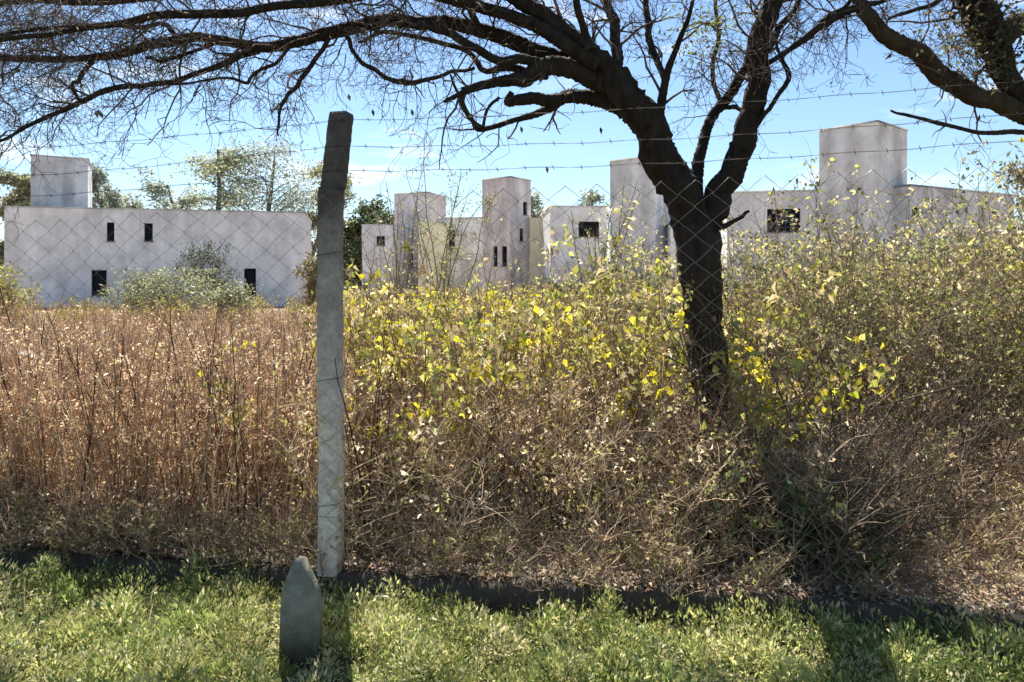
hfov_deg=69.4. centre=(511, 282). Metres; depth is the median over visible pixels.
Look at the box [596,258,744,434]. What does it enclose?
leafy shrub
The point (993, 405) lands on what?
dead shrub
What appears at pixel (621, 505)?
dead shrub
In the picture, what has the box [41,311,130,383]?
dry weed
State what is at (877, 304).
twiggy shrub
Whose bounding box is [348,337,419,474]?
dry weed
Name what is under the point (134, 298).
bush
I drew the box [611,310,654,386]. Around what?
dry weed
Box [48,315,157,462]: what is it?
dry weed
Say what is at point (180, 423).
dry weed
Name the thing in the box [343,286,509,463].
leafy shrub
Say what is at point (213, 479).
dry weed
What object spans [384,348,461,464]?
dry weed
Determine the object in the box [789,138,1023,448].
twiggy shrub
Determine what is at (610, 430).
dead shrub
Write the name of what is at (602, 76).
thorn tree
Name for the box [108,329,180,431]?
dry weed
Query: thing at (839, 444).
dead shrub
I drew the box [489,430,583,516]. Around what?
dead shrub
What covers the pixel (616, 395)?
dry weed
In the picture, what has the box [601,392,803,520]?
dead shrub
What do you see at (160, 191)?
eucalyptus tree
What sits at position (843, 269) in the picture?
bare sapling
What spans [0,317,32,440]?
dry weed
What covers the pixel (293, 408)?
weed stalk
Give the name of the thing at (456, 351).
leafy shrub
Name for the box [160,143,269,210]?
eucalyptus tree
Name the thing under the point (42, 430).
dry weed
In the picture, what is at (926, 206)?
twiggy shrub
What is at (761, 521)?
leafy weed
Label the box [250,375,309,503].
dry weed
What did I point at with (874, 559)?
leafy weed
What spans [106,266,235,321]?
bush
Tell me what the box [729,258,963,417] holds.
twiggy shrub
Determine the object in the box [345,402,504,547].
dead shrub
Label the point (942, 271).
twiggy shrub
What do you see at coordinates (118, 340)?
dry weed
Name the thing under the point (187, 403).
dry weed
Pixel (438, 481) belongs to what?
dead shrub
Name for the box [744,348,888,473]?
dead shrub
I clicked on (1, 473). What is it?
dry weed
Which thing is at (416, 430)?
dead shrub
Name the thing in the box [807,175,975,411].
twiggy shrub
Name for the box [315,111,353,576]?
fence post
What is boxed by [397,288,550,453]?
leafy shrub
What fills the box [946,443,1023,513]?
dead shrub
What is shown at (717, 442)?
dead shrub
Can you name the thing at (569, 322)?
leafy shrub
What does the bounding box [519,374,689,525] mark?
dead shrub
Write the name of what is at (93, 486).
dry weed
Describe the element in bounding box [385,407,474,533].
dead shrub
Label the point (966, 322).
twiggy shrub
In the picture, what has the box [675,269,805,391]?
twiggy shrub
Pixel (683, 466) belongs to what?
dead shrub
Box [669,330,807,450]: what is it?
dead shrub
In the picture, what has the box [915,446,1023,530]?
dead shrub
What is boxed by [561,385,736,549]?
dead shrub
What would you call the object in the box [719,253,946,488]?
leafy shrub
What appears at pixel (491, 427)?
weed stalk
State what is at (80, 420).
dry weed
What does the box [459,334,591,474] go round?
leafy shrub
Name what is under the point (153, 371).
dry weed
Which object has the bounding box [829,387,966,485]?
dead shrub
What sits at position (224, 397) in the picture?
dry weed
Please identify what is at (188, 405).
dry weed
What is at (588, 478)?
dead shrub
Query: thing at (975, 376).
dead shrub
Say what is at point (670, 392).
leafy shrub
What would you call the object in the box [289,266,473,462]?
leafy shrub
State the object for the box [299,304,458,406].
leafy shrub
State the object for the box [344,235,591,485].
leafy shrub
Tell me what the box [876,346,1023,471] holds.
dead shrub
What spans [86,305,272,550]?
dry weed
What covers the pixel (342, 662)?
ground
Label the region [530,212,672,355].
bare sapling
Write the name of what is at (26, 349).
weed stalk
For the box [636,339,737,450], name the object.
dry weed
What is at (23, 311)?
dry weed
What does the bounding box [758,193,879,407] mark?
twiggy shrub
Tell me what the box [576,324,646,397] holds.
leafy shrub
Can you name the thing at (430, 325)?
leafy shrub
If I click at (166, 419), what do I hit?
dry weed
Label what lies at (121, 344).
dry weed
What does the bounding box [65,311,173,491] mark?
dry weed
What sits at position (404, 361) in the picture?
dry weed
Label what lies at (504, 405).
leafy shrub
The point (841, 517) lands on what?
dead shrub
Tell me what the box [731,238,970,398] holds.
twiggy shrub
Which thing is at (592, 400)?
dry weed
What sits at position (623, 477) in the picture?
dead shrub
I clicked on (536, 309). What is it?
leafy shrub
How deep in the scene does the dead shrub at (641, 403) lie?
4.61 m
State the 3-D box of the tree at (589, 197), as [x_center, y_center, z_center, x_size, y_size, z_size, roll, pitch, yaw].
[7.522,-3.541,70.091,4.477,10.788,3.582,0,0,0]
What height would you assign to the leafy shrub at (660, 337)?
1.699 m
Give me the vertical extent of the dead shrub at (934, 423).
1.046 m
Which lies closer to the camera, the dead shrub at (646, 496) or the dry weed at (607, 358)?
the dead shrub at (646, 496)
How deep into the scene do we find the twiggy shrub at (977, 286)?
5.78 m
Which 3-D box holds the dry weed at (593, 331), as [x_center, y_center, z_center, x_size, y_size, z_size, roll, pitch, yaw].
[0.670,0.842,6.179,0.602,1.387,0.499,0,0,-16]
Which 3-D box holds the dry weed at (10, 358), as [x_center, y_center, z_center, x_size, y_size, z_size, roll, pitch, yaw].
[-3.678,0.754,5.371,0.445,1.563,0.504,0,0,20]
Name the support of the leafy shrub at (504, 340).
on the ground at (342, 662)
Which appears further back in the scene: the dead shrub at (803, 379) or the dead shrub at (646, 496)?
the dead shrub at (803, 379)
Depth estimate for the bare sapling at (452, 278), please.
9.74 m
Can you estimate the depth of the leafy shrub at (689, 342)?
4.89 m
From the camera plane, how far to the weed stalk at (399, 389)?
4.82 m
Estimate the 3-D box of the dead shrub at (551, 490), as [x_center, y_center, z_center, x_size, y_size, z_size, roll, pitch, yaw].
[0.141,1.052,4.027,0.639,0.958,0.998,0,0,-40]
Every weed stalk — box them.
[0,288,89,455]
[0,307,87,482]
[0,311,49,476]
[50,340,132,507]
[52,342,117,515]
[90,350,195,511]
[100,333,183,492]
[101,359,154,513]
[130,300,229,514]
[143,294,246,533]
[198,324,290,509]
[208,325,291,536]
[261,322,316,488]
[279,330,317,535]
[313,355,404,549]
[343,358,379,498]
[347,328,417,520]
[374,312,437,522]
[381,336,454,507]
[472,344,520,535]
[506,343,571,497]
[533,336,624,507]
[594,301,646,482]
[782,340,847,493]
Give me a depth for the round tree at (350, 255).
77.36 m
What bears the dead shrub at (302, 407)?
on the ground at (342, 662)
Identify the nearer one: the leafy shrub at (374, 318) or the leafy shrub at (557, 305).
the leafy shrub at (374, 318)
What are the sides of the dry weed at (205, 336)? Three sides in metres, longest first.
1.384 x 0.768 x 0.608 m
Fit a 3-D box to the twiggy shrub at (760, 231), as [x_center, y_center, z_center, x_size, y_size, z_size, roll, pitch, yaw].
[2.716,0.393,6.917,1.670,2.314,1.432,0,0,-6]
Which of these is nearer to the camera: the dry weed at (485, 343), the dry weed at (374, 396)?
the dry weed at (374, 396)
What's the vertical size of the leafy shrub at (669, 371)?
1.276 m
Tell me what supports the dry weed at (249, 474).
on the ground at (342, 662)
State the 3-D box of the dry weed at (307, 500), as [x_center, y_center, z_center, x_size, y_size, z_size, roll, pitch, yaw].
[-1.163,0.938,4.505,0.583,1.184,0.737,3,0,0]
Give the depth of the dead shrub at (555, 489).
4.22 m
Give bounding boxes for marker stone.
[279,556,322,667]
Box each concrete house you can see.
[3,154,311,307]
[361,192,446,301]
[436,176,606,303]
[609,157,678,285]
[721,120,1014,299]
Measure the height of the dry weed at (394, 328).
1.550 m
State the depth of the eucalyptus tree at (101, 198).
64.72 m
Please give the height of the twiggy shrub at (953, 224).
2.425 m
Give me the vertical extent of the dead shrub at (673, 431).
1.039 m
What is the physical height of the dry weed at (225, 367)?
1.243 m
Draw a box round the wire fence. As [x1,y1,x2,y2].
[0,162,1023,594]
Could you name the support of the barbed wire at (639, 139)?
attached to the fence post
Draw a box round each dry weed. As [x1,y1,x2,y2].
[0,287,51,476]
[0,290,101,523]
[0,298,24,418]
[0,312,104,500]
[0,315,107,524]
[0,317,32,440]
[0,317,62,456]
[0,320,87,525]
[0,324,79,502]
[0,330,38,454]
[0,330,41,468]
[0,333,64,533]
[0,333,97,509]
[0,341,206,541]
[0,343,47,488]
[0,349,36,477]
[0,350,59,457]
[0,353,53,534]
[0,368,75,539]
[1,290,112,476]
[1,331,59,454]
[1,332,61,518]
[3,309,90,485]
[3,363,170,542]
[4,342,109,514]
[5,311,64,397]
[6,319,142,516]
[6,406,106,536]
[8,325,113,453]
[9,366,133,477]
[23,314,80,414]
[24,330,171,480]
[26,352,117,454]
[30,364,133,490]
[32,295,137,430]
[33,326,110,474]
[34,291,210,538]
[36,301,201,519]
[39,337,113,482]
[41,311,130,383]
[41,323,97,397]
[42,327,105,479]
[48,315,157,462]
[51,322,124,439]
[51,373,96,472]
[56,300,170,439]
[57,320,125,424]
[59,381,120,503]
[61,359,187,540]
[63,319,124,438]
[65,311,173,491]
[68,378,191,515]
[70,337,150,503]
[72,324,195,517]
[79,294,158,444]
[80,320,164,413]
[83,293,120,416]
[83,304,144,410]
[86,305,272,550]
[89,336,168,486]
[95,321,157,414]
[101,312,164,385]
[105,312,167,370]
[106,378,257,509]
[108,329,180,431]
[109,319,234,475]
[112,302,156,407]
[114,303,154,397]
[115,353,210,537]
[115,376,227,534]
[120,317,298,544]
[121,329,156,402]
[124,304,273,461]
[126,303,173,456]
[126,338,184,430]
[127,346,176,475]
[128,348,227,511]
[141,368,204,491]
[142,322,213,454]
[142,348,241,467]
[145,336,221,492]
[148,290,250,461]
[148,298,257,480]
[148,326,206,436]
[151,311,256,483]
[151,324,280,500]
[151,340,232,498]
[151,377,221,504]
[152,301,209,459]
[152,347,207,514]
[158,336,264,509]
[160,306,250,436]
[160,326,261,456]
[165,327,317,551]
[171,309,231,396]
[179,369,254,491]
[181,326,257,436]
[182,323,245,457]
[188,350,310,511]
[191,283,352,526]
[193,304,315,464]
[206,328,269,482]
[214,371,307,492]
[214,384,291,516]
[215,360,310,516]
[216,322,317,543]
[219,358,313,516]
[224,306,287,502]
[228,325,314,454]
[236,313,314,405]
[245,345,304,479]
[246,312,314,462]
[248,310,309,513]
[249,339,313,395]
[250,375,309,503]
[251,303,316,436]
[254,313,313,390]
[255,330,298,402]
[255,349,287,440]
[258,370,316,488]
[259,315,304,434]
[264,316,317,445]
[264,344,378,540]
[266,294,312,407]
[271,288,397,537]
[277,310,398,445]
[295,371,389,514]
[304,323,488,497]
[306,309,367,485]
[346,351,408,455]
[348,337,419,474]
[356,329,394,480]
[362,323,439,445]
[376,296,412,395]
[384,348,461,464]
[394,311,476,409]
[395,289,477,405]
[431,307,490,524]
[432,356,568,495]
[437,309,509,470]
[437,310,546,476]
[438,324,633,529]
[451,303,546,521]
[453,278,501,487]
[453,343,543,481]
[494,354,547,492]
[495,324,571,506]
[508,277,545,441]
[524,324,587,511]
[531,353,580,451]
[540,313,641,478]
[542,338,629,485]
[565,302,610,401]
[567,310,650,416]
[568,305,598,406]
[585,286,611,410]
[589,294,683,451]
[590,351,686,435]
[593,271,646,513]
[593,283,649,432]
[601,367,714,510]
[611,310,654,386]
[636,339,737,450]
[643,333,694,528]
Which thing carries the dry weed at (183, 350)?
on the ground at (342, 662)
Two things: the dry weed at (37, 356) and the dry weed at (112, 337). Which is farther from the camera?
the dry weed at (112, 337)
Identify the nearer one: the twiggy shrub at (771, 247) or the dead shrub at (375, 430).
the dead shrub at (375, 430)
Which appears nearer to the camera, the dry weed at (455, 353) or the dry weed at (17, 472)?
the dry weed at (17, 472)
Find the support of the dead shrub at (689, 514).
on the ground at (342, 662)
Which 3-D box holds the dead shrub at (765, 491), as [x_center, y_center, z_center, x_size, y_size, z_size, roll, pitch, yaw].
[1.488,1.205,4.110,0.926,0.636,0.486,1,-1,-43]
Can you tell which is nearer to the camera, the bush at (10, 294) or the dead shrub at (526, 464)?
the dead shrub at (526, 464)
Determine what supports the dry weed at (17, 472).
on the ground at (342, 662)
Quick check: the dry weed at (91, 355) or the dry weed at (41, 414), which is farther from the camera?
the dry weed at (91, 355)
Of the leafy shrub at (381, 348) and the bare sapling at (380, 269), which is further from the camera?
the bare sapling at (380, 269)
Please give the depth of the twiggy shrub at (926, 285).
8.07 m
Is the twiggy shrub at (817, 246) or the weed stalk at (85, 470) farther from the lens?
the twiggy shrub at (817, 246)
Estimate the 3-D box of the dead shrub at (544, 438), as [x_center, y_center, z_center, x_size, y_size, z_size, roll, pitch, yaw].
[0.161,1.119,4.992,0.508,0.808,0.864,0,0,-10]
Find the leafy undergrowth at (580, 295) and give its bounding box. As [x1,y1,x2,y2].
[289,140,1023,451]
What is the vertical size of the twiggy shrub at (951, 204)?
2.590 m
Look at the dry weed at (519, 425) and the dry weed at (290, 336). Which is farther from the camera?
the dry weed at (290, 336)
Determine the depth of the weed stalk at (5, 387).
4.67 m
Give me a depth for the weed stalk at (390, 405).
4.44 m
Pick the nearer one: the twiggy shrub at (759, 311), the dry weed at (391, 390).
the dry weed at (391, 390)
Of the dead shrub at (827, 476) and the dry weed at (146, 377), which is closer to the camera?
the dead shrub at (827, 476)
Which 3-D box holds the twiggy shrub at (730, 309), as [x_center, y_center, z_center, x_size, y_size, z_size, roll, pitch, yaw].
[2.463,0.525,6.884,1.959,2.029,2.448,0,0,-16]
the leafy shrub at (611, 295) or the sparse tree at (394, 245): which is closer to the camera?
the leafy shrub at (611, 295)
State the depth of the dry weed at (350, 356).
5.91 m
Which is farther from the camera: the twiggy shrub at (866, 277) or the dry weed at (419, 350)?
the twiggy shrub at (866, 277)
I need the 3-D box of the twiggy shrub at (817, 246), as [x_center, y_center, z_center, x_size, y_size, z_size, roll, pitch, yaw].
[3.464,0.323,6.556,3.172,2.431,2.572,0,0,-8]
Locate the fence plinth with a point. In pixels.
(478, 588)
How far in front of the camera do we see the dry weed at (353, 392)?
4.72 m
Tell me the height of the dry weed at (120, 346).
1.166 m
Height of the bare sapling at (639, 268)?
2.232 m
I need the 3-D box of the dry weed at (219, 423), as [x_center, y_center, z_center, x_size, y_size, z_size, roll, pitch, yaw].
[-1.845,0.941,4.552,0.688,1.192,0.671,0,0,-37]
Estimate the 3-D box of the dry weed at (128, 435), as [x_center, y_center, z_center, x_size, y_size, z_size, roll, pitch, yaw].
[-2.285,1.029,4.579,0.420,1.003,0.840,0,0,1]
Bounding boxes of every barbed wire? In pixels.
[0,111,1023,177]
[3,80,1023,150]
[4,138,1023,198]
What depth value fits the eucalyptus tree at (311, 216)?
70.51 m
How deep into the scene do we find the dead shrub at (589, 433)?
4.41 m
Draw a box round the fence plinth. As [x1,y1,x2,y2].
[0,540,1023,646]
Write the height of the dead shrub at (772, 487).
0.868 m
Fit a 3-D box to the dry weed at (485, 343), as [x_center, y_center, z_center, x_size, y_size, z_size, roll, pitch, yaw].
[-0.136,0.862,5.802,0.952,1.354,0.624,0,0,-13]
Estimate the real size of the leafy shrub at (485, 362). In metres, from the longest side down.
1.697 x 1.600 x 1.591 m
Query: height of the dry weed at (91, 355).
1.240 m
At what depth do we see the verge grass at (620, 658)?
3.17 m
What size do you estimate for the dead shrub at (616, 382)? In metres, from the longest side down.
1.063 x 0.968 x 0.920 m
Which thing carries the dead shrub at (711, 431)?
on the ground at (342, 662)
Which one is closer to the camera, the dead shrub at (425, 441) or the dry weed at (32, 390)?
the dead shrub at (425, 441)
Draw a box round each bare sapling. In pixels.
[343,208,527,351]
[345,219,404,321]
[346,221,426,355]
[416,241,521,312]
[425,248,534,319]
[437,221,535,356]
[463,218,568,327]
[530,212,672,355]
[584,222,669,326]
[593,216,679,375]
[784,172,918,402]
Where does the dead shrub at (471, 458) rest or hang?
on the ground at (342, 662)
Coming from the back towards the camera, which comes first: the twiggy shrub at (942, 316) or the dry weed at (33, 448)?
the twiggy shrub at (942, 316)
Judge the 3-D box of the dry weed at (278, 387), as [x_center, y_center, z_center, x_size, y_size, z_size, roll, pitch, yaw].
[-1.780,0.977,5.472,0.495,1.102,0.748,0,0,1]
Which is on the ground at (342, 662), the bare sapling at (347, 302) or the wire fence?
the bare sapling at (347, 302)
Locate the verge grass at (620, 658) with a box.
[0,536,1023,681]
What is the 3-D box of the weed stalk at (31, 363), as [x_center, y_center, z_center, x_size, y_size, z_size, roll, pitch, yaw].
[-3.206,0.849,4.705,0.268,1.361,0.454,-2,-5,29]
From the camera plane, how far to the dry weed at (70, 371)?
5.83 m
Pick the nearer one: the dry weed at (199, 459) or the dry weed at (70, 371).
the dry weed at (199, 459)
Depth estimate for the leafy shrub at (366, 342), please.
5.67 m
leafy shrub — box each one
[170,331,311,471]
[196,351,392,510]
[261,272,398,442]
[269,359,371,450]
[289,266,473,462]
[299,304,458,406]
[305,345,412,509]
[306,305,500,485]
[314,306,478,445]
[316,282,484,497]
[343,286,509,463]
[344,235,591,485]
[344,283,445,426]
[345,305,422,425]
[346,335,497,453]
[347,270,547,417]
[349,298,511,408]
[366,265,580,480]
[382,300,544,495]
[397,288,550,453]
[403,266,555,397]
[418,317,509,473]
[424,296,600,451]
[425,286,533,381]
[430,259,686,476]
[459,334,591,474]
[464,301,641,450]
[469,272,577,339]
[490,302,590,402]
[498,221,725,409]
[502,271,686,456]
[502,310,711,470]
[504,297,687,466]
[526,318,653,471]
[527,321,590,428]
[545,317,660,417]
[545,330,727,444]
[547,294,660,456]
[559,310,669,388]
[560,231,750,429]
[568,286,673,390]
[576,280,774,448]
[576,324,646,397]
[581,260,684,396]
[588,276,838,452]
[590,317,686,415]
[591,303,706,438]
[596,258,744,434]
[612,287,685,414]
[619,270,858,523]
[631,332,786,526]
[637,269,854,458]
[640,326,786,415]
[667,267,910,458]
[706,259,868,453]
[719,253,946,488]
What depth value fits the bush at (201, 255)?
39.88 m
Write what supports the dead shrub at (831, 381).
on the ground at (342, 662)
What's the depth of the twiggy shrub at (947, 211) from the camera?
7.22 m
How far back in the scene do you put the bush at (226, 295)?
27.55 m
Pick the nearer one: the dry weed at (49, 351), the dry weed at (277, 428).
the dry weed at (277, 428)
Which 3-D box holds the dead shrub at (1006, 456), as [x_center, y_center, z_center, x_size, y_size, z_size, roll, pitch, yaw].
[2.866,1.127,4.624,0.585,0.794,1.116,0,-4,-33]
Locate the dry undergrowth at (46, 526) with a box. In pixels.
[0,290,1023,627]
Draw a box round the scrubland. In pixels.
[0,253,1017,291]
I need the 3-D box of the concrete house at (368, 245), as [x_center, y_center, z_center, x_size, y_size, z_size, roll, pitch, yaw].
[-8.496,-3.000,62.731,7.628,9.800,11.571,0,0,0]
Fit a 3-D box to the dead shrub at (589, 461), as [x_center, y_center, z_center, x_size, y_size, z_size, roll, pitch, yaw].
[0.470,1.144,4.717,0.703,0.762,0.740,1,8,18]
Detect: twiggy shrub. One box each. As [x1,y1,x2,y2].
[636,237,821,416]
[672,252,810,364]
[675,228,808,406]
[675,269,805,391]
[681,256,824,429]
[683,230,1013,453]
[713,137,1023,438]
[721,157,1023,448]
[721,206,1006,424]
[722,201,913,417]
[722,221,1008,428]
[722,223,881,380]
[722,242,823,337]
[723,300,873,373]
[724,241,827,412]
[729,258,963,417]
[730,252,992,419]
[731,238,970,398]
[733,200,1023,469]
[740,186,1022,447]
[750,151,1023,446]
[753,205,1023,443]
[757,192,1023,418]
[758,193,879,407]
[758,236,911,395]
[764,256,922,457]
[786,235,1018,416]
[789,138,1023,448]
[789,255,959,404]
[795,251,1016,429]
[802,170,1023,444]
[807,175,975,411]
[807,207,1023,449]
[814,219,1023,443]
[815,174,1023,376]
[816,146,1023,469]
[822,164,1023,456]
[824,229,915,406]
[828,199,1021,416]
[828,206,983,317]
[840,175,1008,424]
[848,251,1023,482]
[857,183,1023,458]
[859,188,1023,430]
[860,279,1023,450]
[868,171,1023,433]
[871,223,975,391]
[876,255,1023,441]
[888,228,1023,428]
[889,178,1023,439]
[892,171,1023,437]
[893,226,1022,410]
[915,189,1023,410]
[915,276,1023,404]
[924,189,1023,397]
[924,223,1011,423]
[946,239,1023,371]
[952,164,1023,338]
[968,194,1023,367]
[978,148,1023,338]
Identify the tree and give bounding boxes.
[0,0,927,447]
[0,169,30,264]
[91,162,130,207]
[99,190,149,208]
[131,165,216,208]
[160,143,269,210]
[199,132,345,238]
[297,155,361,264]
[343,194,393,289]
[343,220,363,286]
[375,171,435,300]
[397,128,498,309]
[531,190,544,217]
[567,180,640,287]
[577,188,609,264]
[769,0,1023,171]
[974,151,1023,266]
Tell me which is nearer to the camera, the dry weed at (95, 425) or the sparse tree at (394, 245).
the dry weed at (95, 425)
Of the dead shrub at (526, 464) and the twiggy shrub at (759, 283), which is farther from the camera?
the twiggy shrub at (759, 283)
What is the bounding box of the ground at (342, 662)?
[0,286,1023,681]
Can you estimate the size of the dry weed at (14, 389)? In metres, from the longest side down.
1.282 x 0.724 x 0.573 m
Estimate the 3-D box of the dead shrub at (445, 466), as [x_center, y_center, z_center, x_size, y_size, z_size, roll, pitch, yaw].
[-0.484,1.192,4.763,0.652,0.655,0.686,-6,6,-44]
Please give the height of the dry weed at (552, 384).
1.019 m
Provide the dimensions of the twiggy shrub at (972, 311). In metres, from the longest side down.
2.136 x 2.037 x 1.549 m
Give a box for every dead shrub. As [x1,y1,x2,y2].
[249,344,451,541]
[249,376,415,497]
[262,373,456,561]
[265,350,488,520]
[283,366,448,521]
[287,374,549,573]
[306,352,501,506]
[344,374,488,510]
[345,368,486,519]
[345,370,468,495]
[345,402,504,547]
[346,395,466,555]
[346,400,504,512]
[354,400,464,506]
[355,421,472,516]
[373,382,500,531]
[373,418,504,512]
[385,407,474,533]
[391,363,522,540]
[417,390,514,506]
[419,419,563,537]
[433,358,628,533]
[443,333,610,529]
[453,384,613,544]
[458,373,627,527]
[458,376,600,546]
[459,384,588,500]
[468,358,619,533]
[474,377,575,502]
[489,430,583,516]
[489,438,627,539]
[495,354,643,506]
[496,456,653,567]
[500,402,583,498]
[501,424,552,506]
[504,402,603,514]
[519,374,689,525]
[522,352,689,528]
[531,349,737,534]
[537,402,720,564]
[539,399,636,518]
[542,364,715,512]
[555,435,708,535]
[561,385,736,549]
[561,394,662,482]
[564,423,686,540]
[572,436,666,502]
[573,368,758,506]
[576,413,702,517]
[582,410,682,494]
[596,297,843,499]
[600,438,717,557]
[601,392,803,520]
[601,415,776,566]
[603,424,836,557]
[608,400,796,561]
[610,377,788,510]
[611,394,763,512]
[615,372,869,564]
[622,398,744,488]
[623,293,952,511]
[623,350,810,476]
[624,390,843,551]
[624,395,793,488]
[628,372,766,495]
[629,368,774,546]
[636,322,852,437]
[638,464,748,560]
[639,380,808,507]
[642,359,822,449]
[649,428,799,564]
[656,395,756,510]
[660,391,755,523]
[660,450,776,566]
[668,406,945,533]
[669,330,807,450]
[671,386,794,467]
[686,400,887,567]
[695,397,943,589]
[696,271,1023,506]
[703,392,866,500]
[708,448,814,549]
[717,373,884,587]
[728,327,945,461]
[730,352,877,480]
[731,312,943,458]
[741,335,853,428]
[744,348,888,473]
[755,317,921,452]
[755,413,936,577]
[767,417,979,556]
[771,399,866,470]
[774,293,1015,505]
[774,429,969,543]
[779,355,995,554]
[793,325,951,472]
[798,382,1023,501]
[800,344,961,496]
[802,301,1023,504]
[805,326,1023,518]
[808,388,1020,575]
[810,410,901,499]
[813,412,943,469]
[814,380,978,494]
[825,364,1023,524]
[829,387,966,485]
[845,331,1023,480]
[845,341,1000,500]
[848,382,931,455]
[849,352,1023,535]
[850,357,1002,485]
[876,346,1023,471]
[879,399,1023,508]
[901,451,981,531]
[909,336,1023,478]
[915,370,1023,511]
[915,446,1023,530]
[916,439,1023,554]
[923,311,1023,476]
[924,365,1023,500]
[937,414,1023,529]
[938,384,1023,462]
[944,326,1022,477]
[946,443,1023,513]
[959,367,1023,481]
[961,396,1023,480]
[963,414,1023,505]
[985,381,1023,481]
[995,464,1023,551]
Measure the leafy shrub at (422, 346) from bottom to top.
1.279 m
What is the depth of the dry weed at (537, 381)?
4.85 m
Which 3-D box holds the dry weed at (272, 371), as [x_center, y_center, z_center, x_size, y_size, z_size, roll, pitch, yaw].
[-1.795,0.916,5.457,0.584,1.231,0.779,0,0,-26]
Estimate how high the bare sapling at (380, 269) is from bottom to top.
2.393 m
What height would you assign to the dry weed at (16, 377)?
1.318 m
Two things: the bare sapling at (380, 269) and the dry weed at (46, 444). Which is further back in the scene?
the bare sapling at (380, 269)
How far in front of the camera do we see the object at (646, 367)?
5.17 m
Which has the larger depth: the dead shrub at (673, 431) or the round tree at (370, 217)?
the round tree at (370, 217)
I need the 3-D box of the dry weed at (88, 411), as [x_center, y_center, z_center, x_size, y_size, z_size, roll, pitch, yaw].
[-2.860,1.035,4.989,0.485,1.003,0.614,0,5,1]
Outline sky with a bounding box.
[0,0,1023,275]
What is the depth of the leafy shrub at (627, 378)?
5.00 m
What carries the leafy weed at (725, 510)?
on the ground at (342, 662)
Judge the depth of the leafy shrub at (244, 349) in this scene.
4.90 m
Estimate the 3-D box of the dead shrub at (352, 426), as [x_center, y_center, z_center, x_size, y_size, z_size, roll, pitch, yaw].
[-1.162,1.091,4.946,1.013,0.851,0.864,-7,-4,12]
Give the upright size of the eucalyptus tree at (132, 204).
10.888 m
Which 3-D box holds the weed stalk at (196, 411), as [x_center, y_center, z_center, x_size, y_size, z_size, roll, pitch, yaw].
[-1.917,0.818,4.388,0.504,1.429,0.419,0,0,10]
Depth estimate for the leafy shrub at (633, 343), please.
5.20 m
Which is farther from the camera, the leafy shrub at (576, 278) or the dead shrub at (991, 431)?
the leafy shrub at (576, 278)
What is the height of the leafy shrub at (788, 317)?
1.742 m
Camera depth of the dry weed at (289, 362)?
5.74 m
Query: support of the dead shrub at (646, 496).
on the ground at (342, 662)
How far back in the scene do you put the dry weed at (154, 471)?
4.30 m
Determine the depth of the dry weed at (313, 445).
4.32 m
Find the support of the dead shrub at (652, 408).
on the ground at (342, 662)
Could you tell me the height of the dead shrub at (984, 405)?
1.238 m
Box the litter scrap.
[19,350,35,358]
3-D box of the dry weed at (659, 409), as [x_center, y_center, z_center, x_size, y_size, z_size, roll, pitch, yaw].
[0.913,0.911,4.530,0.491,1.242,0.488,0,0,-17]
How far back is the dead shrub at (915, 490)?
3.96 m
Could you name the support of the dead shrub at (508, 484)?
on the ground at (342, 662)
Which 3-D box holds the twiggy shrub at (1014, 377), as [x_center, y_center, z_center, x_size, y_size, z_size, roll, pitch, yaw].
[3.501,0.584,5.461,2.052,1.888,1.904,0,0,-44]
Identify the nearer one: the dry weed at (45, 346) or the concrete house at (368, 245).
the dry weed at (45, 346)
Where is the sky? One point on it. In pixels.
(807, 114)
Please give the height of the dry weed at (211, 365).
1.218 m
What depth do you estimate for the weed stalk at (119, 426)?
4.54 m
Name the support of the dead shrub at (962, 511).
on the ground at (342, 662)
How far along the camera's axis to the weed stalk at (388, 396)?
4.50 m
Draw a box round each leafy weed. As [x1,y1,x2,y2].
[601,436,731,494]
[665,453,898,586]
[673,429,865,552]
[688,484,784,551]
[742,512,899,590]
[790,489,909,570]
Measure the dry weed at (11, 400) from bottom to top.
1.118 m
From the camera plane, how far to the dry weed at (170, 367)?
6.81 m
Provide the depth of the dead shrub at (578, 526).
4.01 m
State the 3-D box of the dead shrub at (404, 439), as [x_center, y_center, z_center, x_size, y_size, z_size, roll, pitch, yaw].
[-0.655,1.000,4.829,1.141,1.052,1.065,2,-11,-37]
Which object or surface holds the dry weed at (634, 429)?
on the ground at (342, 662)
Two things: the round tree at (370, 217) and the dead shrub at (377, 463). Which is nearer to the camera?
the dead shrub at (377, 463)
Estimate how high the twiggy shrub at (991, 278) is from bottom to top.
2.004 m
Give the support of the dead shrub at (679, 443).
on the ground at (342, 662)
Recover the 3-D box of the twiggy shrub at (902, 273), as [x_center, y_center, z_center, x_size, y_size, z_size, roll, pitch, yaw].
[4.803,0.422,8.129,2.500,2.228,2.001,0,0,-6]
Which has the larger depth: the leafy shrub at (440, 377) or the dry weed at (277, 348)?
the dry weed at (277, 348)
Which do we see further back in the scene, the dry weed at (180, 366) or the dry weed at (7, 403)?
the dry weed at (180, 366)
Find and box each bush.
[0,260,43,324]
[94,281,163,317]
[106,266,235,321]
[172,239,239,308]
[184,276,263,323]
[291,251,347,310]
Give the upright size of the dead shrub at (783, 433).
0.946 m
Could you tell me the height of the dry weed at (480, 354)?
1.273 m
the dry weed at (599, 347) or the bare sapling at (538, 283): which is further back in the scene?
the bare sapling at (538, 283)
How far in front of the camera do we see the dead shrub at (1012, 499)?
4.15 m
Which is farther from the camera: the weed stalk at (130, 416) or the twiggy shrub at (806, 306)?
the twiggy shrub at (806, 306)
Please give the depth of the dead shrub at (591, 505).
4.39 m
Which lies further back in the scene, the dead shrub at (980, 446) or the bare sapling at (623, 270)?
the bare sapling at (623, 270)

